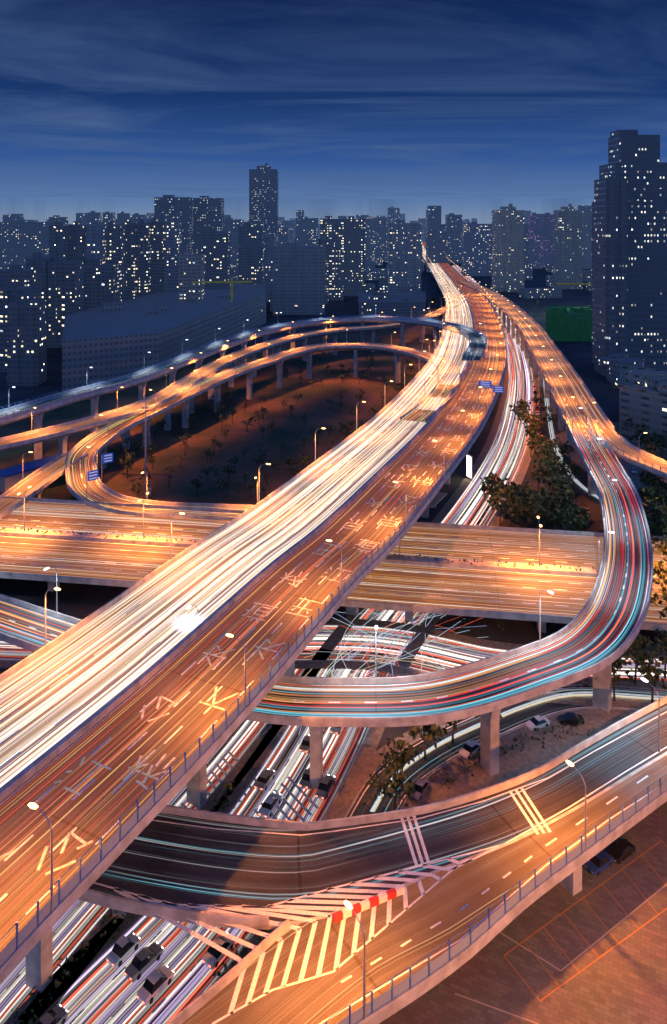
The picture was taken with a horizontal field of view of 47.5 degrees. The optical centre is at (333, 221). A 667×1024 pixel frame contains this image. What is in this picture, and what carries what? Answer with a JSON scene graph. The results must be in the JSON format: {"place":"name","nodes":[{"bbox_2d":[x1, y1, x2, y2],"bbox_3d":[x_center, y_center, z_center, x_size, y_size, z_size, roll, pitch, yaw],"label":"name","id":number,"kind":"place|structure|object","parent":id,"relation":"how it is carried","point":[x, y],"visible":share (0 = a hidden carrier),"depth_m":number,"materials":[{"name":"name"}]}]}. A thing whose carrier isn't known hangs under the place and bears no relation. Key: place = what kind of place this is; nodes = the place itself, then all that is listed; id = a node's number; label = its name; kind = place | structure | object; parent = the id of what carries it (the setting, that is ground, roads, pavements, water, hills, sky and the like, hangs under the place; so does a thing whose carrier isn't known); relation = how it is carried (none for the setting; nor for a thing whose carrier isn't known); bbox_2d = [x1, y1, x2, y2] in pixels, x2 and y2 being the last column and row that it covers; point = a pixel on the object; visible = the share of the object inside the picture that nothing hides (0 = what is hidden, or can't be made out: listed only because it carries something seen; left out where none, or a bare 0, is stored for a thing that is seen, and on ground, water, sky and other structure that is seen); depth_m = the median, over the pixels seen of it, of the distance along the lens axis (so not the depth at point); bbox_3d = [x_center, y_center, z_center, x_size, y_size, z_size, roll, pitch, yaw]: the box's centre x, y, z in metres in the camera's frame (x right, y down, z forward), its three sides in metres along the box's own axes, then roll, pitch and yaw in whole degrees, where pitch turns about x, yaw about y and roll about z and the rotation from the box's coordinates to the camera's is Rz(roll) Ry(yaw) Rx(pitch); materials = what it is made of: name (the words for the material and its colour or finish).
{"place":"outdoors","nodes":[
{"label":"outdoors","id":0,"kind":"place"},
{"bbox_2d":[0,648,331,1023],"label":"road","id":1,"kind":"structure","parent":0,"point":[72,925],"depth_m":100.95,"materials":[{"name":"asphalt"}]},
{"bbox_2d":[6,648,317,988],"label":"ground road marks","id":2,"kind":"object","parent":1,"relation":"on","point":[18,975],"visible":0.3,"depth_m":102.48,"materials":[{"name":"white paint"}]},
{"bbox_2d":[0,330,441,499],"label":"elevated road","id":3,"kind":"structure","parent":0,"point":[57,488],"depth_m":386.24,"materials":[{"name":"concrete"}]},
{"bbox_2d":[0,451,68,492],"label":"site cabins","id":4,"kind":"object","parent":3,"relation":"on","point":[10,477],"visible":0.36,"depth_m":265.42,"materials":[{"name":"blue"}]},
{"bbox_2d":[4,265,539,1023],"bbox_3d":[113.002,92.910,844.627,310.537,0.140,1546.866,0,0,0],"label":"road","id":5,"kind":"structure","parent":0,"point":[98,995],"depth_m":125.58,"materials":[{"name":"asphalt"}]},
{"bbox_2d":[37,1005,67,1023],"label":"queue car","id":6,"kind":"object","parent":5,"relation":"on","point":[57,1014],"visible":1,"depth_m":87.67,"materials":[{"name":"silver metal"}]},
{"bbox_2d":[106,933,139,967],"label":"queue car","id":7,"kind":"object","parent":5,"relation":"on","point":[124,948],"visible":1,"depth_m":95.64,"materials":[{"name":"white"}]},
{"bbox_2d":[124,942,162,981],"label":"queue car","id":8,"kind":"object","parent":5,"relation":"on","point":[142,962],"visible":1,"depth_m":94.13,"materials":[{"name":"silver metal"}]},
{"bbox_2d":[136,966,173,1005],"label":"queue car","id":9,"kind":"object","parent":5,"relation":"on","point":[156,983],"visible":1,"depth_m":91.24,"materials":[{"name":"white"}]},
{"bbox_2d":[202,935,234,968],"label":"queue car","id":10,"kind":"object","parent":5,"relation":"on","point":[212,958],"visible":0.85,"depth_m":95.31,"materials":[{"name":"white"}]},
{"bbox_2d":[181,750,318,821],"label":"zebra","id":11,"kind":"object","parent":5,"relation":"on","point":[275,791],"visible":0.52,"depth_m":122.91,"materials":[{"name":"white paint"}]},
{"bbox_2d":[254,768,274,790],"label":"queue car","id":12,"kind":"object","parent":5,"relation":"on","point":[264,779],"visible":1,"depth_m":124.92,"materials":[{"name":"silver metal"}]},
{"bbox_2d":[258,792,280,817],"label":"queue car","id":13,"kind":"object","parent":5,"relation":"on","point":[271,802],"visible":0.99,"depth_m":119.40,"materials":[{"name":"white"}]},
{"bbox_2d":[57,266,532,1023],"bbox_3d":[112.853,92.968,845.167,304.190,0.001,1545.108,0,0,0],"label":"ground road marks","id":14,"kind":"object","parent":5,"relation":"on","point":[285,766],"visible":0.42,"depth_m":123.04,"materials":[{"name":"white paint"}]},
{"bbox_2d":[299,735,309,752],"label":"car","id":15,"kind":"object","parent":5,"relation":"on","point":[304,747],"visible":0.73,"depth_m":133.10,"materials":[{"name":"silver metal"}]},
{"bbox_2d":[299,768,310,788],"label":"queue car","id":16,"kind":"object","parent":5,"relation":"on","point":[304,782],"visible":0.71,"depth_m":124.73,"materials":[{"name":"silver metal"}]},
{"bbox_2d":[10,465,614,1023],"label":"hedges","id":17,"kind":"object","parent":5,"relation":"on","point":[244,949],"visible":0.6,"depth_m":121.85,"materials":[{"name":"green plant"}]},
{"bbox_2d":[315,775,335,799],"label":"queue car","id":18,"kind":"object","parent":5,"relation":"on","point":[326,784],"visible":1,"depth_m":123.06,"materials":[{"name":"silver metal"}]},
{"bbox_2d":[429,454,472,507],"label":"billboard","id":19,"kind":"object","parent":5,"relation":"on","point":[437,498],"visible":0.93,"depth_m":272.18,"materials":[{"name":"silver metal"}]},
{"bbox_2d":[0,224,664,750],"bbox_3d":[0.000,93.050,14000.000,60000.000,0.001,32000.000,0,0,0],"label":"ground","id":20,"kind":"structure","parent":0,"point":[80,600],"depth_m":346.61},
{"bbox_2d":[0,281,30,371],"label":"tower","id":21,"kind":"structure","parent":20,"relation":"on","point":[11,291],"depth_m":468.80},
{"bbox_2d":[0,264,41,300],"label":"tower","id":22,"kind":"structure","parent":20,"relation":"on","point":[32,278],"depth_m":520.00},
{"bbox_2d":[0,220,50,264],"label":"building","id":23,"kind":"structure","parent":20,"relation":"on","point":[21,239],"depth_m":1399.33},
{"bbox_2d":[7,296,46,385],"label":"tower","id":24,"kind":"structure","parent":20,"relation":"on","point":[26,342],"depth_m":430.00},
{"bbox_2d":[25,252,53,345],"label":"tower","id":25,"kind":"structure","parent":20,"relation":"on","point":[36,260],"depth_m":558.80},
{"bbox_2d":[0,451,87,519],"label":"ramp","id":26,"kind":"structure","parent":20,"relation":"on","point":[41,481],"depth_m":242.84,"materials":[{"name":"concrete"}]},
{"bbox_2d":[49,221,70,259],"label":"building","id":27,"kind":"structure","parent":20,"relation":"on","point":[59,239],"depth_m":640.00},
{"bbox_2d":[46,256,82,347],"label":"tower","id":28,"kind":"structure","parent":20,"relation":"on","point":[64,290],"depth_m":560.00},
{"bbox_2d":[71,221,85,263],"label":"building","id":29,"kind":"structure","parent":20,"relation":"on","point":[78,240],"depth_m":649.41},
{"bbox_2d":[88,211,101,224],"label":"building","id":30,"kind":"structure","parent":20,"relation":"on","point":[94,216],"depth_m":1600.00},
{"bbox_2d":[86,221,105,263],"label":"building","id":31,"kind":"structure","parent":20,"relation":"on","point":[95,241],"depth_m":640.00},
{"bbox_2d":[83,260,121,309],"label":"building","id":32,"kind":"structure","parent":20,"relation":"on","point":[102,283],"depth_m":600.00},
{"bbox_2d":[106,221,124,300],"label":"tower","id":33,"kind":"structure","parent":20,"relation":"on","point":[115,244],"depth_m":650.00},
{"bbox_2d":[122,219,135,299],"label":"tower","id":34,"kind":"structure","parent":20,"relation":"on","point":[130,260],"depth_m":698.80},
{"bbox_2d":[136,219,150,297],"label":"tower","id":35,"kind":"structure","parent":20,"relation":"on","point":[143,258],"depth_m":705.00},
{"bbox_2d":[149,217,162,293],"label":"tower","id":36,"kind":"structure","parent":20,"relation":"on","point":[156,256],"depth_m":718.80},
{"bbox_2d":[62,280,265,389],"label":"building","id":37,"kind":"structure","parent":20,"relation":"on","point":[109,341],"depth_m":500.04,"materials":[{"name":"concrete"}]},
{"bbox_2d":[192,278,251,301],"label":"crane","id":38,"kind":"object","parent":37,"relation":"on","point":[231,281],"visible":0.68,"depth_m":633.91,"materials":[{"name":"yellow paint"}]},
{"bbox_2d":[163,217,180,292],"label":"tower","id":39,"kind":"structure","parent":20,"relation":"on","point":[171,240],"depth_m":714.87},
{"bbox_2d":[154,195,192,254],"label":"tower","id":40,"kind":"structure","parent":20,"relation":"on","point":[176,208],"depth_m":1050.00,"materials":[{"name":"blue glass"}]},
{"bbox_2d":[178,251,204,300],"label":"tower","id":41,"kind":"structure","parent":20,"relation":"on","point":[191,267],"depth_m":640.00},
{"bbox_2d":[193,196,223,253],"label":"tower","id":42,"kind":"structure","parent":20,"relation":"on","point":[208,212],"depth_m":1099.40,"materials":[{"name":"blue glass"}]},
{"bbox_2d":[202,228,229,288],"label":"tower","id":43,"kind":"structure","parent":20,"relation":"on","point":[215,247],"depth_m":758.80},
{"bbox_2d":[224,218,243,261],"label":"building","id":44,"kind":"structure","parent":20,"relation":"on","point":[231,225],"depth_m":1500.00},
{"bbox_2d":[0,292,469,453],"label":"ramp","id":45,"kind":"structure","parent":20,"relation":"on","point":[129,410],"depth_m":347.42,"materials":[{"name":"concrete"}]},
{"bbox_2d":[0,317,486,459],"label":"ramp","id":46,"kind":"structure","parent":20,"relation":"on","point":[477,343],"depth_m":396.56,"materials":[{"name":"concrete"}]},
{"bbox_2d":[0,314,486,419],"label":"elevated road","id":47,"kind":"structure","parent":46,"relation":"on","point":[165,369],"depth_m":395.96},
{"bbox_2d":[238,222,263,283],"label":"tower","id":48,"kind":"structure","parent":20,"relation":"on","point":[250,252],"depth_m":820.00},
{"bbox_2d":[0,242,506,992],"bbox_3d":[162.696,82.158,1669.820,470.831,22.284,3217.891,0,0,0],"label":"elevated highway","id":49,"kind":"structure","parent":20,"relation":"on","point":[40,740],"depth_m":129.53,"materials":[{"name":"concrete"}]},
{"bbox_2d":[0,370,494,874],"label":"road markings","id":50,"kind":"object","parent":49,"relation":"on","point":[138,764],"visible":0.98,"depth_m":125.34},
{"bbox_2d":[0,303,505,966],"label":"guardrail","id":51,"kind":"object","parent":49,"relation":"on","point":[34,923],"visible":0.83,"depth_m":98.70,"materials":[{"name":"metal"}]},
{"bbox_2d":[0,242,505,914],"bbox_3d":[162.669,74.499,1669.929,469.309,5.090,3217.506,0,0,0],"label":"highway markings","id":52,"kind":"object","parent":49,"relation":"on","point":[212,624],"visible":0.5,"depth_m":134.62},
{"bbox_2d":[28,257,506,912],"bbox_3d":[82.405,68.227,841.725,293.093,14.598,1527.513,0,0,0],"label":"street lights","id":53,"kind":"object","parent":49,"relation":"on","point":[32,805],"visible":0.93,"depth_m":144.14},
{"bbox_2d":[96,353,423,504],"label":"ground","id":54,"kind":"structure","parent":20,"relation":"on","point":[290,431],"depth_m":338.10,"materials":[{"name":"soil"}]},
{"bbox_2d":[142,400,151,494],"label":"monitor pole","id":55,"kind":"object","parent":54,"relation":"on","point":[146,488],"visible":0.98,"depth_m":259.90,"materials":[{"name":"silver metal"}]},
{"bbox_2d":[65,343,460,519],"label":"loop","id":56,"kind":"object","parent":54,"relation":"on","point":[75,471],"visible":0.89,"depth_m":300.79,"materials":[{"name":"concrete"}]},
{"bbox_2d":[67,345,455,509],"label":"loop marks","id":57,"kind":"object","parent":56,"relation":"on","point":[177,398],"visible":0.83,"depth_m":270.45},
{"bbox_2d":[88,329,443,502],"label":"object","id":58,"kind":"object","parent":56,"relation":"on","point":[235,373],"visible":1,"depth_m":345.96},
{"bbox_2d":[249,163,277,245],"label":"tower","id":59,"kind":"structure","parent":20,"relation":"on","point":[263,195],"depth_m":1250.00,"materials":[{"name":"blue glass"}]},
{"bbox_2d":[264,233,275,301],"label":"building","id":60,"kind":"structure","parent":20,"relation":"on","point":[269,243],"depth_m":878.80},
{"bbox_2d":[0,254,590,311],"bbox_3d":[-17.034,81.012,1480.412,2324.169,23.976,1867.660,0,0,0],"label":"urban fabric","id":61,"kind":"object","parent":20,"relation":"on","point":[372,272],"visible":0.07,"depth_m":1180.67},
{"bbox_2d":[3,205,591,262],"bbox_3d":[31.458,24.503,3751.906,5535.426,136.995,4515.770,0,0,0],"label":"skyline","id":62,"kind":"structure","parent":20,"relation":"on","point":[286,228],"depth_m":1863.38},
{"bbox_2d":[273,243,324,314],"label":"tower","id":63,"kind":"structure","parent":20,"relation":"on","point":[298,279],"depth_m":758.80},
{"bbox_2d":[295,217,317,245],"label":"building","id":64,"kind":"structure","parent":20,"relation":"on","point":[306,231],"depth_m":1698.80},
{"bbox_2d":[0,417,652,788],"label":"loop","id":65,"kind":"object","parent":20,"relation":"on","point":[487,701],"visible":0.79,"depth_m":134.62,"materials":[{"name":"concrete"}]},
{"bbox_2d":[1,417,648,702],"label":"loop marks","id":66,"kind":"object","parent":65,"relation":"on","point":[509,658],"visible":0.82,"depth_m":151.76,"materials":[{"name":"white paint"}]},
{"bbox_2d":[44,408,616,677],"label":"lamps","id":67,"kind":"object","parent":65,"relation":"on","point":[376,626],"visible":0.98,"depth_m":140.54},
{"bbox_2d":[320,216,343,299],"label":"tower","id":68,"kind":"structure","parent":20,"relation":"on","point":[331,235],"depth_m":900.00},
{"bbox_2d":[0,496,666,632],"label":"highway overpass","id":69,"kind":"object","parent":20,"relation":"on","point":[383,596],"visible":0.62,"depth_m":190.40,"materials":[{"name":"concrete"}]},
{"bbox_2d":[17,486,541,566],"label":"street lights","id":70,"kind":"object","parent":69,"relation":"on","point":[148,493],"visible":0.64,"depth_m":201.33},
{"bbox_2d":[1,526,663,574],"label":"median planting","id":71,"kind":"object","parent":69,"relation":"on","point":[531,565],"visible":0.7,"depth_m":190.75,"materials":[{"name":"green plant"}]},
{"bbox_2d":[0,502,666,613],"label":"highway cross marks","id":72,"kind":"object","parent":69,"relation":"on","point":[363,583],"visible":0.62,"depth_m":194.39},
{"bbox_2d":[344,216,364,295],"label":"tower","id":73,"kind":"structure","parent":20,"relation":"on","point":[354,257],"depth_m":948.80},
{"bbox_2d":[78,696,666,929],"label":"curved ramp","id":74,"kind":"structure","parent":20,"relation":"on","point":[175,863],"depth_m":103.86,"materials":[{"name":"asphalt"}]},
{"bbox_2d":[93,711,666,1023],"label":"gore marks","id":75,"kind":"object","parent":74,"relation":"on","point":[275,907],"visible":0.93,"depth_m":94.00,"materials":[{"name":"white paint"}]},
{"bbox_2d":[359,217,385,260],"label":"tower","id":76,"kind":"structure","parent":20,"relation":"on","point":[377,226],"depth_m":1798.80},
{"bbox_2d":[109,290,666,810],"bbox_3d":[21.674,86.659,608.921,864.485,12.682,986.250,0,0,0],"label":"trees","id":77,"kind":"object","parent":20,"relation":"on","point":[551,506],"visible":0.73,"depth_m":236.45,"materials":[{"name":"green plant"}]},
{"bbox_2d":[358,291,425,317],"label":"long block","id":78,"kind":"structure","parent":20,"relation":"on","point":[389,303],"depth_m":735.18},
{"bbox_2d":[388,207,399,222],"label":"building","id":79,"kind":"structure","parent":20,"relation":"on","point":[393,213],"depth_m":2200.00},
{"bbox_2d":[387,220,420,291],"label":"tower","id":80,"kind":"structure","parent":20,"relation":"on","point":[403,257],"depth_m":918.80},
{"bbox_2d":[426,229,446,271],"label":"building","id":81,"kind":"structure","parent":20,"relation":"on","point":[436,246],"depth_m":1400.00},
{"bbox_2d":[445,213,461,262],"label":"tower","id":82,"kind":"structure","parent":20,"relation":"on","point":[453,222],"depth_m":1698.80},
{"bbox_2d":[461,222,491,275],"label":"tower","id":83,"kind":"structure","parent":20,"relation":"on","point":[476,249],"depth_m":1299.35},
{"bbox_2d":[492,204,523,291],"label":"tower","id":84,"kind":"structure","parent":20,"relation":"on","point":[507,248],"depth_m":1005.00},
{"bbox_2d":[456,281,614,446],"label":"elevated highway","id":85,"kind":"structure","parent":20,"relation":"on","point":[559,364],"depth_m":402.78,"materials":[{"name":"asphalt"}]},
{"bbox_2d":[528,213,542,268],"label":"building","id":86,"kind":"structure","parent":20,"relation":"on","point":[535,240],"depth_m":1498.80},
{"bbox_2d":[543,213,553,267],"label":"building","id":87,"kind":"structure","parent":20,"relation":"on","point":[548,237],"depth_m":1520.00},
{"bbox_2d":[554,204,581,288],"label":"tower","id":88,"kind":"structure","parent":20,"relation":"on","point":[568,244],"depth_m":1050.00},
{"bbox_2d":[545,306,591,340],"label":"green site","id":89,"kind":"object","parent":20,"relation":"on","point":[568,323],"visible":0.72,"depth_m":590.48},
{"bbox_2d":[582,212,590,268],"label":"building","id":90,"kind":"structure","parent":20,"relation":"on","point":[586,240],"depth_m":1500.00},
{"bbox_2d":[576,415,666,478],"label":"ramp","id":91,"kind":"structure","parent":20,"relation":"on","point":[612,436],"depth_m":251.47,"materials":[{"name":"concrete"}]},
{"bbox_2d":[599,353,644,387],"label":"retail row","id":92,"kind":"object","parent":20,"relation":"on","point":[614,362],"visible":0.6,"depth_m":441.17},
{"bbox_2d":[592,130,666,369],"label":"tower","id":93,"kind":"structure","parent":20,"relation":"on","point":[633,156],"depth_m":470.00,"materials":[{"name":"blue glass"}]},
{"bbox_2d":[594,173,628,376],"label":"tower wing","id":94,"kind":"structure","parent":93,"relation":"attached to","point":[611,264],"depth_m":455.00,"materials":[{"name":"concrete"}]},
{"bbox_2d":[0,618,666,707],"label":"road","id":95,"kind":"structure","parent":0,"point":[469,654],"depth_m":163.39,"materials":[{"name":"asphalt"}]},
{"bbox_2d":[0,626,657,694],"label":"ground road marks","id":96,"kind":"object","parent":95,"relation":"on","point":[391,655],"visible":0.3,"depth_m":162.99,"materials":[{"name":"white paint"}]},
{"bbox_2d":[0,0,666,223],"label":"sky","id":97,"kind":"structure","parent":0,"point":[469,109],"materials":[{"name":"blue"}]},
{"bbox_2d":[298,378,664,811],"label":"light trails","id":98,"kind":"object","parent":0,"point":[416,758],"visible":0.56,"depth_m":159.44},
{"bbox_2d":[324,677,666,819],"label":"road","id":99,"kind":"structure","parent":0,"point":[349,796],"depth_m":133.96,"materials":[{"name":"asphalt"}]},
{"bbox_2d":[410,777,429,800],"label":"parked car","id":100,"kind":"object","parent":99,"relation":"on","point":[422,786],"visible":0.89,"depth_m":122.97,"materials":[{"name":"silver metal"}]},
{"bbox_2d":[459,740,479,758],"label":"parked car","id":101,"kind":"object","parent":99,"relation":"on","point":[468,748],"visible":0.9,"depth_m":132.22,"materials":[{"name":"white"}]},
{"bbox_2d":[350,687,661,816],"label":"ground road marks","id":102,"kind":"object","parent":99,"relation":"on","point":[499,734],"visible":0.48,"depth_m":138.90,"materials":[{"name":"white paint"}]},
{"bbox_2d":[525,715,549,730],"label":"parked car","id":103,"kind":"object","parent":99,"relation":"on","point":[537,721],"visible":0.98,"depth_m":139.32,"materials":[{"name":"white"}]},
{"bbox_2d":[558,712,584,725],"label":"parked car","id":104,"kind":"object","parent":99,"relation":"on","point":[570,718],"visible":0.95,"depth_m":140.16,"materials":[{"name":"black"}]},
{"bbox_2d":[379,801,666,1023],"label":"plaza","id":105,"kind":"structure","parent":0,"point":[624,981],"depth_m":95.24,"materials":[{"name":"concrete"}]},
{"bbox_2d":[166,755,666,1023],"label":"elevated road","id":106,"kind":"structure","parent":105,"relation":"on","point":[444,901],"depth_m":90.35,"materials":[{"name":"asphalt"}]},
{"bbox_2d":[332,884,404,922],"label":"traffic barrier","id":107,"kind":"object","parent":106,"relation":"on","point":[371,902],"visible":0.98,"depth_m":93.94,"materials":[{"name":"red paint"}]},
{"bbox_2d":[344,760,586,1018],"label":"street lamps","id":108,"kind":"object","parent":106,"relation":"on","point":[348,905],"visible":1,"depth_m":80.63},
{"bbox_2d":[322,774,666,1023],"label":"ramp fence","id":109,"kind":"object","parent":106,"relation":"on","point":[384,998],"visible":1,"depth_m":90.66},
{"bbox_2d":[455,840,666,1023],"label":"parking lines","id":110,"kind":"object","parent":105,"relation":"on","point":[601,937],"visible":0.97,"depth_m":98.28,"materials":[{"name":"grey"}]},
{"bbox_2d":[585,850,613,875],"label":"parked car","id":111,"kind":"object","parent":105,"relation":"on","point":[599,862],"visible":0.97,"depth_m":108.87,"materials":[{"name":"blue"}]},
{"bbox_2d":[608,839,634,863],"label":"parked car","id":112,"kind":"object","parent":105,"relation":"on","point":[620,851],"visible":0.99,"depth_m":110.89,"materials":[{"name":"black"}]},
{"bbox_2d":[424,718,621,804],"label":"dirt ground","id":113,"kind":"structure","parent":0,"point":[516,762],"depth_m":131.44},
{"bbox_2d":[547,421,666,531],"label":"ground","id":114,"kind":"structure","parent":0,"point":[575,457],"depth_m":294.34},
{"bbox_2d":[619,366,666,450],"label":"building","id":115,"kind":"structure","parent":114,"relation":"on","point":[642,394],"depth_m":320.43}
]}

